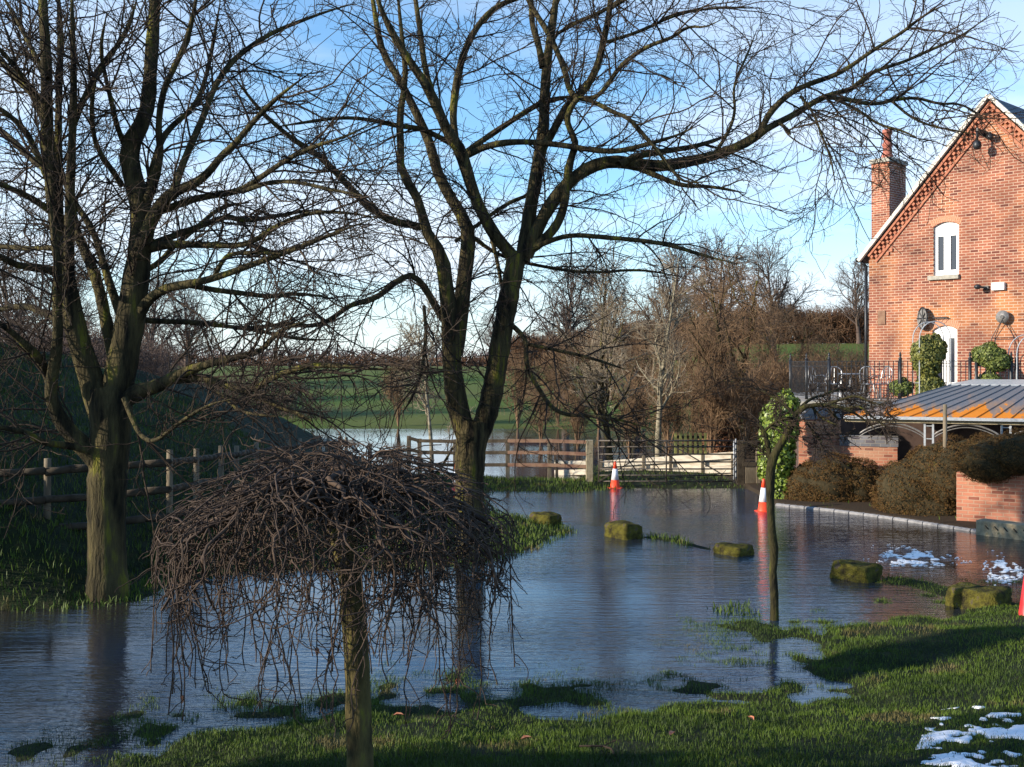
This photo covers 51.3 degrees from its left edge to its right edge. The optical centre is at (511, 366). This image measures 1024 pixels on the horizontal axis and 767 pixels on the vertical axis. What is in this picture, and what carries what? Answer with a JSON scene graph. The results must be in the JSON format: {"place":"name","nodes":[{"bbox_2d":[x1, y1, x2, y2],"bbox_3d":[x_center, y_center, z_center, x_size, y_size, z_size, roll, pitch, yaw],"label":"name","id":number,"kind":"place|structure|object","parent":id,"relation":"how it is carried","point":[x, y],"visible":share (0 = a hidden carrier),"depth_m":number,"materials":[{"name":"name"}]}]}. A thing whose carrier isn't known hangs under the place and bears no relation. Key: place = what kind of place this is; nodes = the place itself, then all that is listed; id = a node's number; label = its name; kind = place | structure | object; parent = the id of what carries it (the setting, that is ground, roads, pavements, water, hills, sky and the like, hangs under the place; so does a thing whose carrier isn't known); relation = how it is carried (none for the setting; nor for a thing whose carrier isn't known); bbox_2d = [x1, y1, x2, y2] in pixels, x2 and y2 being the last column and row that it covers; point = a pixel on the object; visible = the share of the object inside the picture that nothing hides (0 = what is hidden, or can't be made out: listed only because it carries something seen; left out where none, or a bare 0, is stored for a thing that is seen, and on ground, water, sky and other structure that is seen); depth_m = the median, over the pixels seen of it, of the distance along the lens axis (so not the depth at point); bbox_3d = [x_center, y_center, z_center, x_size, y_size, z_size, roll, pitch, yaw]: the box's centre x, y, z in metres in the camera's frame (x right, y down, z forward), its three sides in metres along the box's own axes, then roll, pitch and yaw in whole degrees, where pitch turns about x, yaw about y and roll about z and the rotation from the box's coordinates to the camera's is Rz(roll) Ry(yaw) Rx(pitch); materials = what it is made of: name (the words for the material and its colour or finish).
{"place":"outdoors","nodes":[
{"label":"outdoors","id":0,"kind":"place"},
{"bbox_2d":[0,429,1023,766],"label":"water","id":1,"kind":"structure","parent":0,"point":[594,601],"depth_m":14.26,"materials":[{"name":"liquid"}]},
{"bbox_2d":[754,479,766,511],"bbox_3d":[5.900,3.040,25.000,0.400,0.800,0.400,0,0,0],"label":"traffic cone","id":2,"kind":"object","parent":1,"relation":"on","point":[762,506],"visible":0.71,"depth_m":24.93,"materials":[{"name":"orange"}]},
{"bbox_2d":[868,545,970,566],"bbox_3d":[6.974,3.393,19.101,1.771,0.010,2.156,0,0,-21],"label":"foam","id":3,"kind":"object","parent":1,"relation":"on","point":[916,554],"visible":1,"depth_m":18.86,"materials":[{"name":"white"}]},
{"bbox_2d":[983,550,1023,583],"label":"foam","id":4,"kind":"object","parent":1,"relation":"on","point":[1002,563],"visible":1,"depth_m":17.70,"materials":[{"name":"white"}]},
{"bbox_2d":[0,342,1023,766],"bbox_3d":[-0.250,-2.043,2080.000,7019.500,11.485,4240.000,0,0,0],"label":"ground","id":5,"kind":"structure","parent":0,"point":[416,418],"depth_m":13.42,"materials":[{"name":"green plant"}]},
{"bbox_2d":[0,233,52,339],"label":"meadow tree","id":6,"kind":"object","parent":5,"relation":"on","point":[18,300],"visible":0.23,"depth_m":70.03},
{"bbox_2d":[0,303,106,367],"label":"thicket","id":7,"kind":"object","parent":5,"relation":"on","point":[65,349],"visible":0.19,"depth_m":27.63,"materials":[{"name":"plant"}]},
{"bbox_2d":[24,257,111,334],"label":"meadow tree","id":8,"kind":"object","parent":5,"relation":"on","point":[86,308],"visible":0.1,"depth_m":79.18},
{"bbox_2d":[16,313,229,393],"bbox_3d":[-15.603,0.347,43.739,7.236,4.284,26.820,0,0,-10],"label":"thicket","id":9,"kind":"object","parent":5,"relation":"on","point":[148,358],"visible":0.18,"depth_m":38.48,"materials":[{"name":"plant"}]},
{"bbox_2d":[86,259,204,368],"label":"meadow tree","id":10,"kind":"object","parent":5,"relation":"on","point":[155,305],"visible":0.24,"depth_m":61.81,"materials":[{"name":"plant"}]},
{"bbox_2d":[0,436,347,559],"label":"rail fence","id":11,"kind":"object","parent":5,"relation":"on","point":[47,471],"visible":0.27,"depth_m":17.73,"materials":[{"name":"wood"}]},
{"bbox_2d":[148,270,218,366],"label":"meadow tree","id":12,"kind":"object","parent":5,"relation":"on","point":[189,342],"visible":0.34,"depth_m":84.97,"materials":[{"name":"plant"}]},
{"bbox_2d":[0,0,493,602],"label":"bare tree","id":13,"kind":"object","parent":5,"relation":"on","point":[114,392],"visible":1,"depth_m":15.16,"materials":[{"name":"brown plant"}]},
{"bbox_2d":[194,373,358,419],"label":"thicket","id":14,"kind":"object","parent":5,"relation":"on","point":[277,388],"visible":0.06,"depth_m":63.72,"materials":[{"name":"plant"}]},
{"bbox_2d":[114,424,528,766],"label":"weeping tree","id":15,"kind":"object","parent":5,"relation":"on","point":[338,502],"visible":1,"depth_m":6.49,"materials":[{"name":"brown plant"}]},
{"bbox_2d":[167,342,488,365],"bbox_3d":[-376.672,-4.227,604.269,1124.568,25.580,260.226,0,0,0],"label":"woodland","id":16,"kind":"object","parent":5,"relation":"on","point":[393,353],"visible":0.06,"depth_m":606.69,"materials":[{"name":"plant"}]},
{"bbox_2d":[170,353,487,365],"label":"hedgerow","id":17,"kind":"object","parent":5,"relation":"on","point":[353,360],"visible":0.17,"depth_m":124.67,"materials":[{"name":"plant"}]},
{"bbox_2d":[321,438,355,451],"bbox_3d":[-5.856,2.660,36.000,1.159,0.440,0.080,0,0,0],"label":"plank fence","id":18,"kind":"object","parent":5,"relation":"on","point":[350,441],"visible":0.41,"depth_m":35.98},
{"bbox_2d":[0,339,759,615],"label":"grass","id":19,"kind":"structure","parent":5,"relation":"on","point":[522,529],"depth_m":20.70,"materials":[{"name":"plant"}]},
{"bbox_2d":[377,353,421,425],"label":"bare shrub","id":20,"kind":"object","parent":5,"relation":"on","point":[397,396],"visible":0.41,"depth_m":58.87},
{"bbox_2d":[389,291,444,474],"bbox_3d":[-2.911,0.479,33.424,2.067,5.724,2.647,0,0,0],"label":"slender tree","id":21,"kind":"object","parent":5,"relation":"on","point":[423,388],"visible":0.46,"depth_m":33.16,"materials":[{"name":"brown wood"}]},
{"bbox_2d":[436,406,475,473],"bbox_3d":[-1.689,2.251,32.438,1.191,2.208,1.019,0,0,21],"label":"slender tree","id":22,"kind":"object","parent":5,"relation":"on","point":[446,459],"visible":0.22,"depth_m":32.37,"materials":[{"name":"brown plant"}]},
{"bbox_2d":[368,436,592,481],"bbox_3d":[-1.006,2.892,31.559,6.979,1.581,0.394,0,0,16],"label":"rail fence","id":23,"kind":"object","parent":5,"relation":"on","point":[588,466],"visible":0.62,"depth_m":31.00,"materials":[{"name":"wood"}]},
{"bbox_2d":[470,309,494,346],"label":"meadow tree","id":24,"kind":"object","parent":5,"relation":"on","point":[490,328],"visible":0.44,"depth_m":149.69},
{"bbox_2d":[500,344,549,427],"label":"bare shrub","id":25,"kind":"object","parent":5,"relation":"on","point":[519,374],"visible":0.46,"depth_m":57.83,"materials":[{"name":"plant"}]},
{"bbox_2d":[520,382,561,438],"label":"bare shrub","id":26,"kind":"object","parent":5,"relation":"on","point":[540,422],"visible":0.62,"depth_m":46.81,"materials":[{"name":"plant"}]},
{"bbox_2d":[529,511,561,525],"bbox_3d":[0.729,3.347,23.005,0.527,0.404,0.673,0,0,-44],"label":"boundary stone","id":27,"kind":"object","parent":5,"relation":"on","point":[543,517],"visible":0.52,"depth_m":22.82,"materials":[{"name":"stone"}]},
{"bbox_2d":[530,332,582,423],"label":"bare shrub","id":28,"kind":"object","parent":5,"relation":"on","point":[549,378],"visible":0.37,"depth_m":59.84,"materials":[{"name":"plant"}]},
{"bbox_2d":[515,253,611,400],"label":"meadow tree","id":29,"kind":"object","parent":5,"relation":"on","point":[561,309],"visible":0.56,"depth_m":73.64,"materials":[{"name":"plant"}]},
{"bbox_2d":[543,329,596,429],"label":"bare shrub","id":30,"kind":"object","parent":5,"relation":"on","point":[567,383],"visible":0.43,"depth_m":55.78,"materials":[{"name":"brown plant"}]},
{"bbox_2d":[547,381,599,448],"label":"bare shrub","id":31,"kind":"object","parent":5,"relation":"on","point":[572,420],"visible":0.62,"depth_m":43.90,"materials":[{"name":"plant"}]},
{"bbox_2d":[145,0,1023,559],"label":"bare tree","id":32,"kind":"object","parent":5,"relation":"on","point":[471,436],"visible":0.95,"depth_m":18.47,"materials":[{"name":"brown plant"}]},
{"bbox_2d":[560,332,628,429],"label":"bare shrub","id":33,"kind":"object","parent":5,"relation":"on","point":[599,422],"visible":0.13,"depth_m":56.67,"materials":[{"name":"plant"}]},
{"bbox_2d":[579,739,616,755],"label":"fallen twig","id":34,"kind":"object","parent":5,"relation":"on","point":[605,746],"visible":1,"depth_m":8.60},
{"bbox_2d":[558,258,639,346],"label":"meadow tree","id":35,"kind":"object","parent":5,"relation":"on","point":[606,301],"visible":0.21,"depth_m":84.06,"materials":[{"name":"plant"}]},
{"bbox_2d":[548,231,658,459],"bbox_3d":[2.903,-0.482,34.478,3.291,7.650,3.714,0,0,-45],"label":"slender tree","id":36,"kind":"object","parent":5,"relation":"on","point":[600,377],"visible":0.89,"depth_m":34.15,"materials":[{"name":"brown plant"}]},
{"bbox_2d":[609,462,621,487],"bbox_3d":[2.883,3.050,29.825,0.400,0.760,0.400,0,0,0],"label":"traffic cone","id":37,"kind":"object","parent":5,"relation":"on","point":[615,480],"visible":0.86,"depth_m":29.75,"materials":[{"name":"orange"}]},
{"bbox_2d":[604,520,642,539],"bbox_3d":[2.216,3.318,21.232,0.551,0.470,0.716,0,0,-36],"label":"boundary stone","id":38,"kind":"object","parent":5,"relation":"on","point":[623,529],"visible":0.73,"depth_m":21.00,"materials":[{"name":"stone"}]},
{"bbox_2d":[596,372,651,452],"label":"bare shrub","id":39,"kind":"object","parent":5,"relation":"on","point":[626,409],"visible":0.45,"depth_m":40.76,"materials":[{"name":"plant"}]},
{"bbox_2d":[565,283,687,435],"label":"willow tree","id":40,"kind":"object","parent":5,"relation":"on","point":[626,365],"visible":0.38,"depth_m":51.62,"materials":[{"name":"brown plant"}]},
{"bbox_2d":[554,452,732,475],"bbox_3d":[4.133,3.258,33.337,5.563,1.332,1.335,0,0,9],"label":"plank fence","id":41,"kind":"object","parent":5,"relation":"on","point":[557,472],"visible":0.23,"depth_m":33.04,"materials":[{"name":"wood"}]},
{"bbox_2d":[617,325,684,421],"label":"bare shrub","id":42,"kind":"object","parent":5,"relation":"on","point":[637,346],"visible":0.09,"depth_m":59.50,"materials":[{"name":"plant"}]},
{"bbox_2d":[598,440,734,481],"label":"field gate","id":43,"kind":"structure","parent":5,"relation":"on","point":[666,461],"depth_m":30.28,"materials":[{"name":"metal"}]},
{"bbox_2d":[618,222,718,456],"bbox_3d":[5.550,-0.911,37.484,2.830,8.630,3.229,0,0,-27],"label":"slender tree","id":44,"kind":"object","parent":5,"relation":"on","point":[666,355],"visible":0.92,"depth_m":37.24,"materials":[{"name":"brown wood"}]},
{"bbox_2d":[632,363,710,455],"bbox_3d":[5.972,1.648,40.051,3.030,3.723,2.451,0,0,0],"label":"bare shrub","id":45,"kind":"object","parent":5,"relation":"on","point":[673,400],"visible":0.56,"depth_m":39.88,"materials":[{"name":"plant"}]},
{"bbox_2d":[613,230,730,382],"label":"meadow tree","id":46,"kind":"object","parent":5,"relation":"on","point":[676,262],"visible":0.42,"depth_m":77.61,"materials":[{"name":"plant"}]},
{"bbox_2d":[485,301,868,365],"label":"hedgerow","id":47,"kind":"object","parent":5,"relation":"on","point":[846,325],"visible":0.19,"depth_m":114.65,"materials":[{"name":"plant"}]},
{"bbox_2d":[674,433,706,452],"bbox_3d":[6.024,2.628,36.025,1.104,0.744,0.090,0,0,0],"label":"picket hurdle","id":48,"kind":"object","parent":5,"relation":"on","point":[689,437],"visible":0.68,"depth_m":35.98,"materials":[{"name":"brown wood"}]},
{"bbox_2d":[646,268,758,435],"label":"willow tree","id":49,"kind":"object","parent":5,"relation":"on","point":[693,318],"visible":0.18,"depth_m":47.40,"materials":[{"name":"brown plant"}]},
{"bbox_2d":[678,360,742,452],"bbox_3d":[7.190,1.595,39.074,2.451,3.723,3.030,0,0,-25],"label":"bare shrub","id":50,"kind":"object","parent":5,"relation":"on","point":[713,407],"visible":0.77,"depth_m":38.81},
{"bbox_2d":[667,223,767,336],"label":"meadow tree","id":51,"kind":"object","parent":5,"relation":"on","point":[709,248],"visible":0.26,"depth_m":85.96,"materials":[{"name":"plant"}]},
{"bbox_2d":[697,383,738,452],"bbox_3d":[7.718,2.115,40.021,1.630,3.159,1.307,0,0,0],"label":"dead shrub","id":52,"kind":"object","parent":5,"relation":"on","point":[724,435],"visible":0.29,"depth_m":39.61,"materials":[{"name":"plant"}]},
{"bbox_2d":[587,341,868,452],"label":"thicket","id":53,"kind":"object","parent":5,"relation":"on","point":[855,378],"visible":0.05,"depth_m":43.21,"materials":[{"name":"plant"}]},
{"bbox_2d":[713,542,754,556],"bbox_3d":[4.027,3.376,19.338,0.528,0.331,0.667,0,0,-36],"label":"boundary stone","id":54,"kind":"object","parent":5,"relation":"on","point":[734,550],"visible":0.66,"depth_m":19.16,"materials":[{"name":"stone"}]},
{"bbox_2d":[662,221,816,450],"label":"willow tree","id":55,"kind":"object","parent":5,"relation":"on","point":[720,347],"visible":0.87,"depth_m":41.31,"materials":[{"name":"brown plant"}]},
{"bbox_2d":[735,439,744,484],"bbox_3d":[6.487,2.885,30.400,0.258,1.630,0.220,0,0,0],"label":"gatepost","id":56,"kind":"object","parent":5,"relation":"on","point":[740,475],"visible":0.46,"depth_m":30.29,"materials":[{"name":"grey paint"}]},
{"bbox_2d":[698,350,786,458],"bbox_3d":[8.193,1.349,37.962,3.182,3.909,2.574,0,0,8],"label":"bare shrub","id":57,"kind":"object","parent":5,"relation":"on","point":[734,402],"visible":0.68,"depth_m":37.90,"materials":[{"name":"plant"}]},
{"bbox_2d":[742,441,760,482],"bbox_3d":[7.214,2.910,30.300,1.350,1.580,0.120,0,0,0],"label":"rail fence","id":58,"kind":"object","parent":5,"relation":"on","point":[751,468],"visible":0.27,"depth_m":30.27,"materials":[{"name":"wood"}]},
{"bbox_2d":[742,347,809,416],"bbox_3d":[9.700,1.227,39.876,2.696,4.095,3.333,0,0,41],"label":"bare shrub","id":59,"kind":"object","parent":5,"relation":"on","point":[778,378],"visible":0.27,"depth_m":39.81,"materials":[{"name":"plant"}]},
{"bbox_2d":[550,466,1003,591],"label":"grass","id":60,"kind":"structure","parent":5,"relation":"on","point":[691,488],"depth_m":30.25,"materials":[{"name":"plant"}]},
{"bbox_2d":[756,388,800,498],"bbox_3d":[6.828,2.137,27.251,1.181,3.162,1.272,0,0,0],"label":"ivy","id":61,"kind":"object","parent":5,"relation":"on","point":[786,462],"visible":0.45,"depth_m":26.92,"materials":[{"name":"green plant"}]},
{"bbox_2d":[735,230,829,361],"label":"meadow tree","id":62,"kind":"object","parent":5,"relation":"on","point":[782,293],"visible":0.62,"depth_m":89.59,"materials":[{"name":"plant"}]},
{"bbox_2d":[739,287,855,385],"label":"willow tree","id":63,"kind":"object","parent":5,"relation":"on","point":[810,343],"visible":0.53,"depth_m":49.95,"materials":[{"name":"brown plant"}]},
{"bbox_2d":[727,368,911,620],"bbox_3d":[4.006,1.778,14.178,2.150,3.505,1.776,0,0,0],"label":"tree","id":64,"kind":"object","parent":5,"relation":"on","point":[772,455],"visible":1,"depth_m":14.18,"materials":[{"name":"brown plant"}]},
{"bbox_2d":[793,341,845,390],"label":"bare shrub","id":65,"kind":"object","parent":5,"relation":"on","point":[811,359],"visible":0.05,"depth_m":45.79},
{"bbox_2d":[799,407,840,463],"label":"brick wall","id":66,"kind":"structure","parent":5,"relation":"on","point":[803,456],"depth_m":27.95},
{"bbox_2d":[783,452,880,502],"bbox_3d":[8.085,3.042,26.703,2.749,1.827,1.896,0,0,0],"label":"clipped hedge","id":67,"kind":"object","parent":5,"relation":"on","point":[835,481],"visible":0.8,"depth_m":26.14,"materials":[{"name":"plant"}]},
{"bbox_2d":[820,251,868,343],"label":"meadow tree","id":68,"kind":"object","parent":5,"relation":"on","point":[855,301],"visible":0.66,"depth_m":111.86,"materials":[{"name":"plant"}]},
{"bbox_2d":[822,337,868,391],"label":"bare shrub","id":69,"kind":"object","parent":5,"relation":"on","point":[855,355],"visible":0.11,"depth_m":49.69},
{"bbox_2d":[830,559,882,582],"bbox_3d":[5.509,3.333,17.078,0.544,0.433,0.704,0,0,-41],"label":"boundary stone","id":70,"kind":"object","parent":5,"relation":"on","point":[855,571],"visible":0.69,"depth_m":16.90,"materials":[{"name":"stone"}]},
{"bbox_2d":[840,435,898,473],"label":"brick wall","id":71,"kind":"structure","parent":5,"relation":"on","point":[880,452],"depth_m":27.06,"materials":[{"name":"brick"}]},
{"bbox_2d":[775,503,975,531],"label":"kerb","id":72,"kind":"structure","parent":5,"relation":"on","point":[883,516],"depth_m":23.89,"materials":[{"name":"concrete"}]},
{"bbox_2d":[793,392,1023,468],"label":"terrace","id":73,"kind":"structure","parent":5,"relation":"on","point":[908,442],"depth_m":27.79,"materials":[{"name":"brick"}]},
{"bbox_2d":[808,366,823,394],"bbox_3d":[8.571,0.465,30.012,0.522,0.934,0.478,0,0,-34],"label":"metal chair","id":74,"kind":"object","parent":73,"relation":"on","point":[813,379],"visible":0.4,"depth_m":30.14,"materials":[{"name":"silver metal"}]},
{"bbox_2d":[823,366,841,399],"bbox_3d":[8.744,0.465,29.014,0.522,0.934,0.478,0,0,23],"label":"metal chair","id":75,"kind":"object","parent":73,"relation":"on","point":[834,379],"visible":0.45,"depth_m":29.09,"materials":[{"name":"silver metal"}]},
{"bbox_2d":[838,373,862,390],"bbox_3d":[9.266,0.568,29.200,0.720,0.736,0.720,0,0,0],"label":"metal table","id":76,"kind":"object","parent":73,"relation":"on","point":[850,377],"visible":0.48,"depth_m":28.95,"materials":[{"name":"silver metal"}]},
{"bbox_2d":[859,366,878,399],"bbox_3d":[9.631,0.465,28.787,0.522,0.934,0.478,0,0,31],"label":"metal chair","id":77,"kind":"object","parent":73,"relation":"on","point":[867,383],"visible":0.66,"depth_m":28.66,"materials":[{"name":"silver metal"}]},
{"bbox_2d":[868,366,892,399],"bbox_3d":[9.994,0.465,28.906,0.478,0.934,0.522,0,0,-21],"label":"metal chair","id":78,"kind":"object","parent":73,"relation":"on","point":[881,383],"visible":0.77,"depth_m":28.97,"materials":[{"name":"silver metal"}]},
{"bbox_2d":[889,377,914,396],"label":"planter shrub","id":79,"kind":"object","parent":73,"relation":"on","point":[903,385],"visible":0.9,"depth_m":27.51,"materials":[{"name":"green plant"}]},
{"bbox_2d":[789,351,1020,399],"bbox_3d":[11.291,0.280,27.458,9.772,1.300,2.694,0,0,37],"label":"railing","id":80,"kind":"object","parent":73,"relation":"on","point":[806,361],"visible":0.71,"depth_m":27.86,"materials":[{"name":"black metal"}]},
{"bbox_2d":[912,321,950,392],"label":"garden arch","id":81,"kind":"structure","parent":73,"relation":"on","point":[943,339],"depth_m":27.09,"materials":[{"name":"grey paint"}]},
{"bbox_2d":[991,310,1014,378],"bbox_3d":[12.737,-0.267,27.892,0.519,2.394,0.618,0,0,-42],"label":"wheel ornament","id":82,"kind":"object","parent":73,"relation":"on","point":[1002,316],"visible":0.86,"depth_m":27.98,"materials":[{"name":"metal"}]},
{"bbox_2d":[1008,334,1023,378],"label":"garden arch","id":83,"kind":"structure","parent":73,"relation":"on","point":[1016,354],"depth_m":26.60,"materials":[{"name":"grey paint"}]},
{"bbox_2d":[910,332,947,393],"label":"topiary bush","id":84,"kind":"object","parent":5,"relation":"on","point":[933,348],"visible":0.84,"depth_m":27.12,"materials":[{"name":"green plant"}]},
{"bbox_2d":[844,379,1023,445],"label":"canopy","id":85,"kind":"object","parent":5,"relation":"on","point":[972,402],"visible":0.73,"depth_m":25.32,"materials":[{"name":"metal"}]},
{"bbox_2d":[855,94,1023,397],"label":"brick house","id":86,"kind":"structure","parent":5,"relation":"on","point":[942,264],"depth_m":29.18,"materials":[{"name":"brick"}]},
{"bbox_2d":[767,0,928,161],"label":"overhead wire","id":87,"kind":"object","parent":86,"relation":"attached to","point":[833,78],"visible":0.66,"depth_m":28.93,"materials":[{"name":"black metal"}]},
{"bbox_2d":[785,2,934,158],"bbox_3d":[9.560,-8.275,29.749,10.739,3.743,0.013,0,0,-44],"label":"overhead wire","id":88,"kind":"object","parent":86,"relation":"attached to","point":[843,74],"visible":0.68,"depth_m":28.95,"materials":[{"name":"black metal"}]},
{"bbox_2d":[878,311,885,324],"bbox_3d":[10.633,-1.392,30.694,0.030,0.400,0.240,0,0,-42],"label":"wall plaque","id":89,"kind":"object","parent":86,"relation":"attached to","point":[881,317],"depth_m":30.68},
{"bbox_2d":[916,307,927,329],"bbox_3d":[11.458,-1.329,29.692,0.147,0.638,0.468,0,0,-15],"label":"wheel ornament","id":90,"kind":"object","parent":86,"relation":"attached to","point":[922,316],"visible":0.84,"depth_m":29.66,"materials":[{"name":"black metal"}]},
{"bbox_2d":[927,215,961,279],"bbox_3d":[11.941,-3.258,29.335,0.250,1.755,0.958,0,0,-42],"label":"window","id":91,"kind":"structure","parent":86,"relation":"in","point":[946,233],"depth_m":29.33,"materials":[{"name":"white paint"}]},
{"bbox_2d":[929,319,960,383],"bbox_3d":[11.943,-0.349,29.375,0.134,1.871,0.917,0,0,-42],"label":"window","id":92,"kind":"structure","parent":86,"relation":"in","point":[953,331],"depth_m":29.31,"materials":[{"name":"white paint"}]},
{"bbox_2d":[974,284,988,289],"bbox_3d":[12.509,-2.108,28.437,0.404,0.140,0.180,0,0,-15],"label":"security lamp","id":93,"kind":"object","parent":86,"relation":"attached to","point":[977,286],"visible":1,"depth_m":28.39,"materials":[{"name":"black metal"}]},
{"bbox_2d":[973,128,993,149],"bbox_3d":[12.494,-6.023,28.254,0.530,0.570,0.370,0,0,-29],"label":"floodlight","id":94,"kind":"object","parent":86,"relation":"attached to","point":[975,143],"visible":0.69,"depth_m":28.21,"materials":[{"name":"black metal"}]},
{"bbox_2d":[991,282,1005,289],"bbox_3d":[12.857,-2.108,28.203,0.103,0.200,0.340,0,0,-42],"label":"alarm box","id":95,"kind":"object","parent":86,"relation":"attached to","point":[999,286],"visible":1,"depth_m":28.15,"materials":[{"name":"white paint"}]},
{"bbox_2d":[943,404,946,449],"bbox_3d":[9.703,2.130,23.900,0.100,2.540,0.095,0,0,0],"label":"stake","id":96,"kind":"object","parent":5,"relation":"on","point":[944,425],"visible":0.34,"depth_m":23.86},
{"bbox_2d":[867,427,1023,516],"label":"clipped hedge","id":97,"kind":"object","parent":5,"relation":"on","point":[921,481],"visible":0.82,"depth_m":23.54,"materials":[{"name":"plant"}]},
{"bbox_2d":[916,705,1023,766],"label":"snow","id":98,"kind":"structure","parent":5,"relation":"on","point":[961,760],"depth_m":8.73,"materials":[{"name":"snow"}]},
{"bbox_2d":[945,582,1011,609],"bbox_3d":[6.582,3.321,15.053,0.611,0.473,0.793,0,0,-41],"label":"boundary stone","id":99,"kind":"object","parent":5,"relation":"on","point":[965,595],"visible":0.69,"depth_m":14.89,"materials":[{"name":"stone"}]},
{"bbox_2d":[956,471,1023,522],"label":"brick wall","id":100,"kind":"structure","parent":5,"relation":"on","point":[975,500],"depth_m":22.55,"materials":[{"name":"brick"}]},
{"bbox_2d":[971,341,1013,378],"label":"topiary bush","id":101,"kind":"object","parent":5,"relation":"on","point":[992,356],"visible":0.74,"depth_m":26.74,"materials":[{"name":"green plant"}]},
{"bbox_2d":[976,518,1023,540],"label":"stone trough","id":102,"kind":"object","parent":5,"relation":"on","point":[1000,528],"visible":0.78,"depth_m":21.14,"materials":[{"name":"grey stone"}]},
{"bbox_2d":[1018,578,1023,615],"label":"traffic cone","id":103,"kind":"object","parent":5,"relation":"on","point":[1021,609],"visible":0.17,"depth_m":13.88,"materials":[{"name":"red plastic"}]},
{"bbox_2d":[0,0,1023,363],"label":"sky","id":104,"kind":"structure","parent":0,"point":[841,243],"materials":[{"name":"blue"}]}
]}

